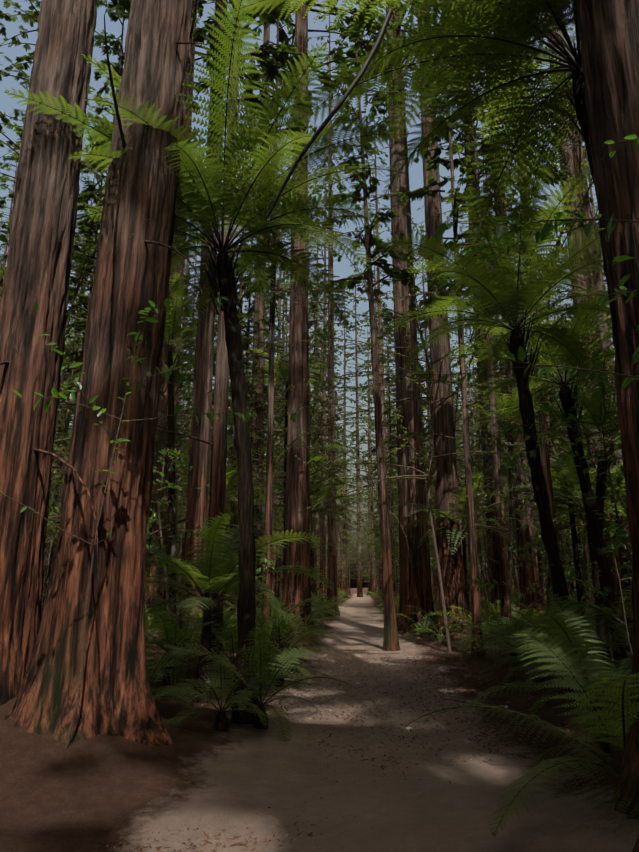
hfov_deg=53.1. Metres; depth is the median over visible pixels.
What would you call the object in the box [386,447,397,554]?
redwood
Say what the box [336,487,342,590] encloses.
redwood
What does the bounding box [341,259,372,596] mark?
redwood
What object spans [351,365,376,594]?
redwood
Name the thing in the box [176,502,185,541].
understory
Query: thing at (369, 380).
redwood
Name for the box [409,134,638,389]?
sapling
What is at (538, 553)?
understory
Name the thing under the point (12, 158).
redwood
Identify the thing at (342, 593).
understory
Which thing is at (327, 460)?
redwood
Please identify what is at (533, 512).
tree
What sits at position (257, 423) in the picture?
redwood
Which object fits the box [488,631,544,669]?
understory
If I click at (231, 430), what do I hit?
redwood
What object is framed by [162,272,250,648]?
tree fern
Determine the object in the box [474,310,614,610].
tree
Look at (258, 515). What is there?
understory
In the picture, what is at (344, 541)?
redwood
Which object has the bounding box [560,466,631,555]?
understory
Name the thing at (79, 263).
redwood
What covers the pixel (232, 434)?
redwood
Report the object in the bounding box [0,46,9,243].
redwood
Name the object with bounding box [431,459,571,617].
tree
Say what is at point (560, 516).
understory
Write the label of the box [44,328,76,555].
redwood
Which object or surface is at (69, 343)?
redwood
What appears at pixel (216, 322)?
redwood
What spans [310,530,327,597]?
understory
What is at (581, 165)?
tree
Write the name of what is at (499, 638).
path fern
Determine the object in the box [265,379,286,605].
redwood
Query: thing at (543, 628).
fern
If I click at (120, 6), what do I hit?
redwood
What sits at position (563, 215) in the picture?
redwood
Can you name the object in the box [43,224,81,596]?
redwood
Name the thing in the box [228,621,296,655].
path fern
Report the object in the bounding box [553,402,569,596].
redwood
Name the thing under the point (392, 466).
redwood
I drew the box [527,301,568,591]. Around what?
redwood
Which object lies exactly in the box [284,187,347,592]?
redwood
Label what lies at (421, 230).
redwood
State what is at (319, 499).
understory
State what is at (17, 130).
redwood
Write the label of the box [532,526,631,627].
understory shrub
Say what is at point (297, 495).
redwood
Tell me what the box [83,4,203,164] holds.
redwood
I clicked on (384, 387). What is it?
redwood
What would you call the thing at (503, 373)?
redwood
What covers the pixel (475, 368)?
redwood
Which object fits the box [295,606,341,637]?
path fern
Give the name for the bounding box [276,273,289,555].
redwood
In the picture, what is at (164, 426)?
tree
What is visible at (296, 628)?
path fern
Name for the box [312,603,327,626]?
path fern
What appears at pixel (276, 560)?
understory
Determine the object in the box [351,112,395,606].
redwood
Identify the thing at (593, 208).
redwood
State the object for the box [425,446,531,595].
tree
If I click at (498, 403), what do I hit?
tree fern
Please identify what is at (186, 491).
tree
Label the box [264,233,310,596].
redwood
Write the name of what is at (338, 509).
redwood
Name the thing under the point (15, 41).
redwood
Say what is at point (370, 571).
tree
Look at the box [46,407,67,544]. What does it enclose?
tree
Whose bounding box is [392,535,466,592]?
understory shrub
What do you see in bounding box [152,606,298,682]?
path fern
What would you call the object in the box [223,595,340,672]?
understory
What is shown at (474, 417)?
redwood
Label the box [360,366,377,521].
redwood
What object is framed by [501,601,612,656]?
understory
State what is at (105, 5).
redwood
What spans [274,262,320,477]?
redwood
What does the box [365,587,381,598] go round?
understory
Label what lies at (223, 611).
understory
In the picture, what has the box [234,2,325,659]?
redwood
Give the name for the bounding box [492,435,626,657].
tree fern
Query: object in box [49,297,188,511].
tree
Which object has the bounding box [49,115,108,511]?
redwood
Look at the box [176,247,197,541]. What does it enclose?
redwood
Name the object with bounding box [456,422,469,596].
redwood
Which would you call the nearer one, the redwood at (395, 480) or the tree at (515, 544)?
the tree at (515, 544)
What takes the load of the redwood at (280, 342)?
on the ground
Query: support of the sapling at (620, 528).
on the ground
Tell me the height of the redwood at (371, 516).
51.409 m
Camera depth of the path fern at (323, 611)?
26.27 m
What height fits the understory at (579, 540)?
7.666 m
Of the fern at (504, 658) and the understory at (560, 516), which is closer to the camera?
the fern at (504, 658)
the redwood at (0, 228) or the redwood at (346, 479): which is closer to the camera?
the redwood at (0, 228)
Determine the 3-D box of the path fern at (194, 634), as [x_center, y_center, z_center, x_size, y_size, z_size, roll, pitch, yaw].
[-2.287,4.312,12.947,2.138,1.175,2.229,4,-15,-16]
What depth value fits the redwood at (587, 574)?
33.09 m
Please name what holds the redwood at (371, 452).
on the ground
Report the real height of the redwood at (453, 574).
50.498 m
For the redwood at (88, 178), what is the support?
on the ground
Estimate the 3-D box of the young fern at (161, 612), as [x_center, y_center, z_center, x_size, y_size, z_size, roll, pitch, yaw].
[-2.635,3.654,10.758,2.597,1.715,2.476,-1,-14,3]
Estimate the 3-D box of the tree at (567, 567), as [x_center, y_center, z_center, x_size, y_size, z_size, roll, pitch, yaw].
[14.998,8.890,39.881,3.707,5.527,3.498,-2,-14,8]
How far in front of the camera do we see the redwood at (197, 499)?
15.14 m
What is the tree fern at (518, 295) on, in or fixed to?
on the ground
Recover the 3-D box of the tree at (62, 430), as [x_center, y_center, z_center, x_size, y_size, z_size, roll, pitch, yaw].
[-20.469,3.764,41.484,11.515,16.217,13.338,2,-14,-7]
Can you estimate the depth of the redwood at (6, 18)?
16.36 m
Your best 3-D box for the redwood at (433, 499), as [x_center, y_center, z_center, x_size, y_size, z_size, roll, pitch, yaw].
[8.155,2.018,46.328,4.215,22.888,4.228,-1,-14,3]
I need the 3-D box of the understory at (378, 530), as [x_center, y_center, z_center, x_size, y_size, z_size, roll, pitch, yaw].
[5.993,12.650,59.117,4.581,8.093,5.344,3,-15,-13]
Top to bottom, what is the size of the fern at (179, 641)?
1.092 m
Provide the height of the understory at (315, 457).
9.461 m
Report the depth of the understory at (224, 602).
44.47 m
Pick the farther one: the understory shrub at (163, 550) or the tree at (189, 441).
the tree at (189, 441)
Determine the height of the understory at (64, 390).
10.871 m
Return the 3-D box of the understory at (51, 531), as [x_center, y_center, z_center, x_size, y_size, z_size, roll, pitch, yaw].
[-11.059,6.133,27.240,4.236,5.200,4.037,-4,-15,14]
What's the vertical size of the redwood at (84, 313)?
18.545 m
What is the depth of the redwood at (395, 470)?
65.70 m
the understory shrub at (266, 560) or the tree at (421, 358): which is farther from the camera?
the tree at (421, 358)
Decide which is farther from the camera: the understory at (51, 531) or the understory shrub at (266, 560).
the understory at (51, 531)
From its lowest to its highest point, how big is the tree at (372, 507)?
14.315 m
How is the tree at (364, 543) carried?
on the ground
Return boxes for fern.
[3,0,408,723]
[144,591,236,685]
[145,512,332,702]
[145,605,280,672]
[145,607,268,642]
[145,621,214,714]
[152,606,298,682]
[154,651,293,731]
[159,611,235,648]
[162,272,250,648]
[164,628,354,741]
[224,602,300,646]
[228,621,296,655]
[229,0,593,241]
[229,629,332,686]
[246,347,328,577]
[256,611,323,663]
[284,618,320,648]
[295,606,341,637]
[310,436,340,588]
[311,595,349,617]
[312,599,339,623]
[312,600,336,617]
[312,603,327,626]
[314,596,343,616]
[372,168,610,693]
[397,611,457,641]
[405,605,436,631]
[405,627,638,836]
[408,612,471,641]
[428,599,541,662]
[441,604,531,639]
[443,278,629,675]
[457,382,556,595]
[457,610,539,665]
[458,594,632,772]
[478,599,632,705]
[480,625,528,654]
[486,361,620,672]
[486,621,604,680]
[498,629,614,684]
[499,363,579,615]
[540,573,632,674]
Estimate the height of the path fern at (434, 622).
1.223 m
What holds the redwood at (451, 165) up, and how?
on the ground
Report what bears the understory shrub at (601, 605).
on the ground
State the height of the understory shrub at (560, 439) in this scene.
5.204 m
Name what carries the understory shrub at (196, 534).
on the ground
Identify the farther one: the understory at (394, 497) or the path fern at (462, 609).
the understory at (394, 497)
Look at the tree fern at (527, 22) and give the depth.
8.12 m
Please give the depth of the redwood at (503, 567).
22.34 m
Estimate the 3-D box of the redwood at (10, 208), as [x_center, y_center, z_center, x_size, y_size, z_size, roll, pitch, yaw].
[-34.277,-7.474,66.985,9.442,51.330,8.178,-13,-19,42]
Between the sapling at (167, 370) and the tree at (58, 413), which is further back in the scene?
the tree at (58, 413)
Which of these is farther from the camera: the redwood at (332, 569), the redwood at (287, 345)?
the redwood at (287, 345)
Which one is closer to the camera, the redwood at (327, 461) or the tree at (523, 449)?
the tree at (523, 449)
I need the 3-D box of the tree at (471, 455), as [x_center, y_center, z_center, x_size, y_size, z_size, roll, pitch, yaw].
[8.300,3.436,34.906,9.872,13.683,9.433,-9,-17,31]
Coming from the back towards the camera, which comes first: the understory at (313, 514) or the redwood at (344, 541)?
the redwood at (344, 541)
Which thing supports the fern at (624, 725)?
on the ground
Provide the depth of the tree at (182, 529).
47.99 m
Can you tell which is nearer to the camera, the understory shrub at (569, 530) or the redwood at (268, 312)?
the understory shrub at (569, 530)
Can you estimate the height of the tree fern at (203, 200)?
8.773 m
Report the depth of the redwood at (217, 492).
13.83 m
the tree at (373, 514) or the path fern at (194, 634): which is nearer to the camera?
the path fern at (194, 634)
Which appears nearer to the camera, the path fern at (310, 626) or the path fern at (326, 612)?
the path fern at (310, 626)
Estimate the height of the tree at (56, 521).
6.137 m
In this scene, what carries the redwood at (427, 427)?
on the ground
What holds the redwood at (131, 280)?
on the ground
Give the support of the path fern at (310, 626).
on the ground
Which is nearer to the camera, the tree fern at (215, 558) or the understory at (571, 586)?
the tree fern at (215, 558)
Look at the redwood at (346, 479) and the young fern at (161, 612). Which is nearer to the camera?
the young fern at (161, 612)
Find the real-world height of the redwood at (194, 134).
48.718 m
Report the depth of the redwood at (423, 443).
123.06 m
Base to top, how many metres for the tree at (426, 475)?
12.632 m
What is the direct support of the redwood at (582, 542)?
on the ground
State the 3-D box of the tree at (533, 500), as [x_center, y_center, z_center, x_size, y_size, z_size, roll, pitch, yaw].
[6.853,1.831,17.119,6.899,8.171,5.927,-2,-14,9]
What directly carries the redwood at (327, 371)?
on the ground
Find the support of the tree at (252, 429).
on the ground
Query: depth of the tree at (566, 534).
38.96 m
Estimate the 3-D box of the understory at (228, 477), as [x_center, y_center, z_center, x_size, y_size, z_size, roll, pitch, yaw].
[-2.882,3.334,17.159,3.719,5.632,3.188,1,-14,-6]
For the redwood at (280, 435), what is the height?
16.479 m
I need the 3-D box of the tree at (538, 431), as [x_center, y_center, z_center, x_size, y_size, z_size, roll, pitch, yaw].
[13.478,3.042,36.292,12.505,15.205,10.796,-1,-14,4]
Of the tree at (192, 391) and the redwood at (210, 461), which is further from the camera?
the redwood at (210, 461)
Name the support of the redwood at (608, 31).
on the ground
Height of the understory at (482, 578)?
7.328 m
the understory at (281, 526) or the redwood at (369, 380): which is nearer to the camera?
the understory at (281, 526)
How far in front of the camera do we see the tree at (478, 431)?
28.23 m
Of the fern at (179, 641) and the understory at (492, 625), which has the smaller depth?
the fern at (179, 641)
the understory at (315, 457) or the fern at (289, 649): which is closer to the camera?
the fern at (289, 649)
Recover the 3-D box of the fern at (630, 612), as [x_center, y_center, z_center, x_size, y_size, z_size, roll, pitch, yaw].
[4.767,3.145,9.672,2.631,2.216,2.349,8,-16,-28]
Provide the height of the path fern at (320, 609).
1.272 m
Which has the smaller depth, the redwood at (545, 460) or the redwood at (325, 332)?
the redwood at (545, 460)
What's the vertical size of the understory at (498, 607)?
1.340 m
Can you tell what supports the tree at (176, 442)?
on the ground
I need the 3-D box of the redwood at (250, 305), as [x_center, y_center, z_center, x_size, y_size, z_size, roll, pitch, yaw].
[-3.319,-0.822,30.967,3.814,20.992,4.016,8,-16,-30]
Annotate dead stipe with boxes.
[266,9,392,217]
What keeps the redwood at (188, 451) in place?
on the ground
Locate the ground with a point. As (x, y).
(200, 773)
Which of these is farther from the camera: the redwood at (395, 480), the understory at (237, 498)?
the redwood at (395, 480)
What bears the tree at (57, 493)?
on the ground
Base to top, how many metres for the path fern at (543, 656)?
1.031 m
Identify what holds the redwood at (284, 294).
on the ground
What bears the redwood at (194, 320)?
on the ground
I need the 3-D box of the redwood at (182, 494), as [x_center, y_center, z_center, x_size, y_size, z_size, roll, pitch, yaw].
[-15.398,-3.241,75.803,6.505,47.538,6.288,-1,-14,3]
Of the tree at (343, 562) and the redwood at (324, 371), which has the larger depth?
the tree at (343, 562)
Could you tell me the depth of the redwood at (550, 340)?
75.43 m
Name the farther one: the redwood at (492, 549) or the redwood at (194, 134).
the redwood at (194, 134)
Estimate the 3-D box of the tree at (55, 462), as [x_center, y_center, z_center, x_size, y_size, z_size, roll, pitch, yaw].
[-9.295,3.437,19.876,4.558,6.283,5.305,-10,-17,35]
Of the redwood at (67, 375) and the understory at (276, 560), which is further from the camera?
the redwood at (67, 375)
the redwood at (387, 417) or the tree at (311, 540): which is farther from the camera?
the redwood at (387, 417)
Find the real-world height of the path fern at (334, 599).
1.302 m
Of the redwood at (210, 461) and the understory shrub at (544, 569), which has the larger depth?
the redwood at (210, 461)
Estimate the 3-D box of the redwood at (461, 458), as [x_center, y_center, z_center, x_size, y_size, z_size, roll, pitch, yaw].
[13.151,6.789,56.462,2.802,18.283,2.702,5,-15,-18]
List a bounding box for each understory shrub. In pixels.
[145,500,200,678]
[145,512,237,675]
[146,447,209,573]
[224,547,276,615]
[273,568,282,601]
[311,573,321,600]
[374,546,399,581]
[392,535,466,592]
[430,558,467,600]
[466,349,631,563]
[483,388,627,514]
[503,530,629,680]
[506,505,592,601]
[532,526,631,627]
[546,544,592,609]
[548,586,627,671]
[606,520,631,570]
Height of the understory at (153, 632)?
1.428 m
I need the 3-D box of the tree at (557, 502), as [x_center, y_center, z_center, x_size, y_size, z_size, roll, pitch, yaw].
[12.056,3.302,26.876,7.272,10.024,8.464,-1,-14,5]
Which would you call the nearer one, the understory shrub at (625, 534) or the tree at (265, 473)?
the understory shrub at (625, 534)
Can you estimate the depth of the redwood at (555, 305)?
97.74 m
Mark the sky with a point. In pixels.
(343, 268)
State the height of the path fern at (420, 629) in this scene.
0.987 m
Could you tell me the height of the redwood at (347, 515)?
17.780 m
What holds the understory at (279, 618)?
on the ground
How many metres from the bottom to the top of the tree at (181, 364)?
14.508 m
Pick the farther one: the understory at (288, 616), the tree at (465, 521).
the tree at (465, 521)
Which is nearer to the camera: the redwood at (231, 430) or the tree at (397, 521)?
the redwood at (231, 430)
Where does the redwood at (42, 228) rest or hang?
on the ground
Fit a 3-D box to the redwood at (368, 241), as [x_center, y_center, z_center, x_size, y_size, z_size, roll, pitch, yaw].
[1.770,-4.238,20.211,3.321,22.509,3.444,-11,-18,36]
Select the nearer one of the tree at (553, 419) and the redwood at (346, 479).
the tree at (553, 419)
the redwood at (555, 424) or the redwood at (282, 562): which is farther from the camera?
the redwood at (282, 562)
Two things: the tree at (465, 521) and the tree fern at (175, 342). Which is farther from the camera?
the tree at (465, 521)
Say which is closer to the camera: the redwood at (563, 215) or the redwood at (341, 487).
the redwood at (563, 215)
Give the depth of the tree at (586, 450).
30.80 m
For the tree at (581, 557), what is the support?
on the ground
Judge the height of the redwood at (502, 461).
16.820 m
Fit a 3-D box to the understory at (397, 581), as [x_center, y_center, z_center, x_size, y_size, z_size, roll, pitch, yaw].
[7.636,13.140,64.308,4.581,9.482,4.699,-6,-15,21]
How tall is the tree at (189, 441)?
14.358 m
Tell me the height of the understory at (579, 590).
5.763 m
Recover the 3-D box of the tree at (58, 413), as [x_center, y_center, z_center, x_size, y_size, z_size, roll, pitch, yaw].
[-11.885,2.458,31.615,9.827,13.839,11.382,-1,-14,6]
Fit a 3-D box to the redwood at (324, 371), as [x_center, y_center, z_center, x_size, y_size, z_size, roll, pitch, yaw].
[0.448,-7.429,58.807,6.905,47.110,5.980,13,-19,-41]
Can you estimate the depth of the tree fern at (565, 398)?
12.12 m
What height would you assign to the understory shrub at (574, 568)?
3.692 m
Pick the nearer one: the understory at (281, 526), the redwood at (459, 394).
the understory at (281, 526)
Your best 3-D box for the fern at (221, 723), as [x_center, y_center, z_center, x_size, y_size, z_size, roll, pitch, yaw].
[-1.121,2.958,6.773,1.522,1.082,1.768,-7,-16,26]
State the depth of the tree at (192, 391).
23.94 m
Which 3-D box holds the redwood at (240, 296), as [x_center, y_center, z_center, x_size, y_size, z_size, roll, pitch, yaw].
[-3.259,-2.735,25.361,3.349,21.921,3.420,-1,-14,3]
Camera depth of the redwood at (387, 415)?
132.16 m
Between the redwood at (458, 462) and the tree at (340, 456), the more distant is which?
the redwood at (458, 462)
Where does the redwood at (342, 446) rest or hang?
on the ground
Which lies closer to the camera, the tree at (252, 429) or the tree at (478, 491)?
the tree at (252, 429)
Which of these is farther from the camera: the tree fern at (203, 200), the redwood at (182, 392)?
the redwood at (182, 392)
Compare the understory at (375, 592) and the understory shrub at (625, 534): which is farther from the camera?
the understory at (375, 592)
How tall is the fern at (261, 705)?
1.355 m
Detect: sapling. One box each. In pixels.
[0,271,297,748]
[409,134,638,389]
[468,387,632,658]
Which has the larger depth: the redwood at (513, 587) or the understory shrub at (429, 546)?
the redwood at (513, 587)
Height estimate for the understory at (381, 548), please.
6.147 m
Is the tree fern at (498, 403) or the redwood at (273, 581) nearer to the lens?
the tree fern at (498, 403)
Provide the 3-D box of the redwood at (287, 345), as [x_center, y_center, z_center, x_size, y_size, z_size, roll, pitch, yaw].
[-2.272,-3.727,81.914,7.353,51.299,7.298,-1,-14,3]
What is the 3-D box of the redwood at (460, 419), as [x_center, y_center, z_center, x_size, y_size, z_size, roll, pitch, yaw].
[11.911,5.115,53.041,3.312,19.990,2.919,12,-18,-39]
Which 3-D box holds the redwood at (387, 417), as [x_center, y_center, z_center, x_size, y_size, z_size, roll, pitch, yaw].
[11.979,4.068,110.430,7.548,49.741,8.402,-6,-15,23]
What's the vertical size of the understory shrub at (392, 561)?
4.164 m
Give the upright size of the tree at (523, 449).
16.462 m
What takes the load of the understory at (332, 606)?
on the ground
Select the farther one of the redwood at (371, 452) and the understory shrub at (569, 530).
the redwood at (371, 452)
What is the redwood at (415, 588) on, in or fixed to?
on the ground
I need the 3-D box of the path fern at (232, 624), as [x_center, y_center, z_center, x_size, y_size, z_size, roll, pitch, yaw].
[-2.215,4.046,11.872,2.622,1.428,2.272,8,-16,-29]
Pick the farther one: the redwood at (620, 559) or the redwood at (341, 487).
the redwood at (341, 487)
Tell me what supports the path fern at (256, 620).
on the ground
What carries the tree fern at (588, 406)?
on the ground
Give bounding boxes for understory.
[44,491,62,550]
[44,506,61,551]
[47,504,61,547]
[59,375,77,412]
[144,603,178,642]
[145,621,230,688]
[152,447,281,524]
[157,601,237,635]
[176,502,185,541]
[207,494,276,609]
[207,506,229,609]
[208,466,283,593]
[223,594,329,661]
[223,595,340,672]
[230,602,310,644]
[253,458,358,518]
[262,435,364,498]
[263,510,317,540]
[272,546,282,598]
[310,506,322,525]
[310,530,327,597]
[312,475,361,570]
[324,598,346,614]
[338,588,351,600]
[355,521,398,547]
[358,539,379,588]
[359,534,398,564]
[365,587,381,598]
[375,513,398,598]
[387,483,430,512]
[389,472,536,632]
[461,521,485,606]
[466,550,487,598]
[472,602,628,683]
[477,596,608,654]
[481,600,531,625]
[484,599,544,623]
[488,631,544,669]
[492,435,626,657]
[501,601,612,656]
[507,451,622,628]
[507,523,570,603]
[534,505,584,528]
[535,508,582,543]
[558,497,587,615]
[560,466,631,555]
[562,523,573,598]
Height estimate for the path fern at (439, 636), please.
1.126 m
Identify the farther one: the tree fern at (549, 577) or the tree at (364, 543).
the tree at (364, 543)
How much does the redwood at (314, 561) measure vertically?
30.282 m
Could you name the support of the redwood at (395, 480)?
on the ground
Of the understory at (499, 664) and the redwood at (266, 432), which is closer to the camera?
the understory at (499, 664)
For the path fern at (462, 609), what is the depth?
16.89 m
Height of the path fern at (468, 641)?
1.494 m
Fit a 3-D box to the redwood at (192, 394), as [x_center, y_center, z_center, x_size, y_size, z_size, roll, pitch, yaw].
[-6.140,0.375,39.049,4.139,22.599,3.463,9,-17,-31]
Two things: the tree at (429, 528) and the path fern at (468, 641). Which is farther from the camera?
the tree at (429, 528)
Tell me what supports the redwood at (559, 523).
on the ground
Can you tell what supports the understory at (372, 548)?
on the ground
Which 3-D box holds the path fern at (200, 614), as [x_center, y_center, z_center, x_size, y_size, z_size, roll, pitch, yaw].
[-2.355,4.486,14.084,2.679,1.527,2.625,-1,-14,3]
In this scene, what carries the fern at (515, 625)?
on the ground
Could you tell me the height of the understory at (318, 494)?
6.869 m
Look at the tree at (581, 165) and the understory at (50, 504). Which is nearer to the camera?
the tree at (581, 165)
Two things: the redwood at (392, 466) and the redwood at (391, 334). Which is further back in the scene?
the redwood at (392, 466)
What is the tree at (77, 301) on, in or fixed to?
on the ground
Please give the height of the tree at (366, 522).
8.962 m
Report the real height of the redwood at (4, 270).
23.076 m
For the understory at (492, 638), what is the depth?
10.41 m
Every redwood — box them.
[0,0,88,246]
[0,0,95,189]
[0,0,97,705]
[0,0,122,409]
[0,10,10,37]
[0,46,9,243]
[0,124,22,289]
[0,141,20,295]
[0,205,8,260]
[0,263,5,279]
[11,0,234,746]
[42,132,104,603]
[42,217,96,610]
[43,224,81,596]
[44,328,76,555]
[48,0,130,518]
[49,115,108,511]
[49,260,89,548]
[54,307,86,464]
[54,339,81,523]
[61,86,102,427]
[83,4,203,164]
[91,0,316,680]
[124,0,274,632]
[149,0,271,663]
[175,356,193,497]
[176,129,205,474]
[176,221,200,594]
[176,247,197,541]
[176,280,237,472]
[176,350,188,461]
[177,243,215,467]
[177,282,231,450]
[177,325,195,608]
[197,0,399,631]
[206,390,213,542]
[213,126,277,619]
[213,222,283,609]
[227,0,308,609]
[227,241,253,465]
[227,315,252,460]
[227,343,265,572]
[229,288,253,463]
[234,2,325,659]
[244,85,334,423]
[245,267,281,581]
[249,183,312,597]
[252,307,281,581]
[262,308,278,581]
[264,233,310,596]
[264,372,284,595]
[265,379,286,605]
[272,376,287,595]
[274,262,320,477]
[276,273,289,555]
[278,466,283,592]
[281,238,327,467]
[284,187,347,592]
[308,0,474,632]
[308,1,364,615]
[308,123,363,603]
[308,298,341,603]
[309,326,343,602]
[310,298,343,478]
[311,0,446,650]
[316,415,343,505]
[319,326,346,587]
[326,0,508,637]
[334,283,364,597]
[334,374,348,587]
[335,378,356,593]
[335,438,347,596]
[335,445,354,597]
[336,482,351,538]
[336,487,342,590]
[337,486,354,541]
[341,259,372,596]
[347,506,354,593]
[349,318,387,594]
[350,221,395,578]
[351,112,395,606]
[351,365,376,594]
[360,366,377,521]
[363,291,395,516]
[363,422,394,601]
[365,308,396,598]
[367,318,395,490]
[372,400,397,551]
[374,351,396,507]
[386,390,397,490]
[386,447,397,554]
[387,412,397,502]
[398,24,513,656]
[405,1,541,623]
[414,224,435,595]
[416,307,457,605]
[417,329,432,590]
[420,355,462,517]
[420,369,434,486]
[421,401,434,601]
[437,18,578,623]
[438,40,520,631]
[451,332,476,469]
[452,375,475,520]
[453,311,487,581]
[454,416,464,491]
[455,407,482,498]
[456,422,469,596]
[461,353,482,561]
[462,107,536,605]
[467,1,590,612]
[467,341,507,469]
[470,207,514,593]
[476,3,631,636]
[481,29,581,597]
[493,353,530,616]
[495,306,563,550]
[524,4,631,583]
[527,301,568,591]
[531,9,614,378]
[537,217,586,589]
[552,293,564,328]
[553,319,592,616]
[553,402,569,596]
[556,377,588,604]
[559,141,614,366]
[574,0,638,851]
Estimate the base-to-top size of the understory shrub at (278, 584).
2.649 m
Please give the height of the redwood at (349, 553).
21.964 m
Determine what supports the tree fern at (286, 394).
on the ground
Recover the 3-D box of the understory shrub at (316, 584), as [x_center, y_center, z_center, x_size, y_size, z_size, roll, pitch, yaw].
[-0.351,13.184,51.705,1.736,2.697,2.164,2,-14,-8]
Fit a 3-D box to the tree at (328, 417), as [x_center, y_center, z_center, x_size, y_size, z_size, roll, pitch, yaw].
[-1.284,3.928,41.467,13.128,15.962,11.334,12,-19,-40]
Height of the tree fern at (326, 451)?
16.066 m
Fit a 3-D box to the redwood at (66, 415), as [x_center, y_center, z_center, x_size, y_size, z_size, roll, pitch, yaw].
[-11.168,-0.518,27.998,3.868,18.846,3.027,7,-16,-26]
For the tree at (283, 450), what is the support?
on the ground
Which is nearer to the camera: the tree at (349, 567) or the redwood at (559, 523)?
the redwood at (559, 523)
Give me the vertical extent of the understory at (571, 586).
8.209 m
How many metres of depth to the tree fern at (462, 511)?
19.52 m
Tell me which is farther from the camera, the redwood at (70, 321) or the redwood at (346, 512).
the redwood at (346, 512)
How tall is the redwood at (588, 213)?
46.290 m
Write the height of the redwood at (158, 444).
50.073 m
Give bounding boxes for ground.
[0,587,638,851]
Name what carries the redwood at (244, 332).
on the ground
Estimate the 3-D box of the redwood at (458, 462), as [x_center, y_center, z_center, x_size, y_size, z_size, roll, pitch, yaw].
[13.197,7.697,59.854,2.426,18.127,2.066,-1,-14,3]
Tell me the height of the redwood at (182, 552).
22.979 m
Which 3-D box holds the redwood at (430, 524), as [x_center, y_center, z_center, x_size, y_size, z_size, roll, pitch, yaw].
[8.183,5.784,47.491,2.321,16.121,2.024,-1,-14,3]
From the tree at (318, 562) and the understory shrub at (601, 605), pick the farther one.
the tree at (318, 562)
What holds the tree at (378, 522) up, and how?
on the ground
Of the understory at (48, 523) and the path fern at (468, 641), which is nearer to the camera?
the path fern at (468, 641)
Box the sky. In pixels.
[0,0,614,587]
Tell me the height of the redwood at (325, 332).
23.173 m
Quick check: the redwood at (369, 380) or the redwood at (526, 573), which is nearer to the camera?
the redwood at (526, 573)
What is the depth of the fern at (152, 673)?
7.95 m
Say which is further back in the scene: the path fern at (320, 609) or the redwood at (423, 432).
the redwood at (423, 432)
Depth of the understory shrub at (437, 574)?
23.65 m
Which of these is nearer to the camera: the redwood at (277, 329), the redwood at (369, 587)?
the redwood at (277, 329)
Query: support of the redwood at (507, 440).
on the ground
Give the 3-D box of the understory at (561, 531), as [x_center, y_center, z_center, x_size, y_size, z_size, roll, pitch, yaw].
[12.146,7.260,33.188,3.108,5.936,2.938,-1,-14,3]
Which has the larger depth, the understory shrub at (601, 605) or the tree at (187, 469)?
the tree at (187, 469)
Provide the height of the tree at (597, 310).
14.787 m
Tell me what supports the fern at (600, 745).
on the ground
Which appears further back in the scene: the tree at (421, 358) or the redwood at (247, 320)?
the redwood at (247, 320)
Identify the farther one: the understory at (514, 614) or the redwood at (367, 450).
the redwood at (367, 450)

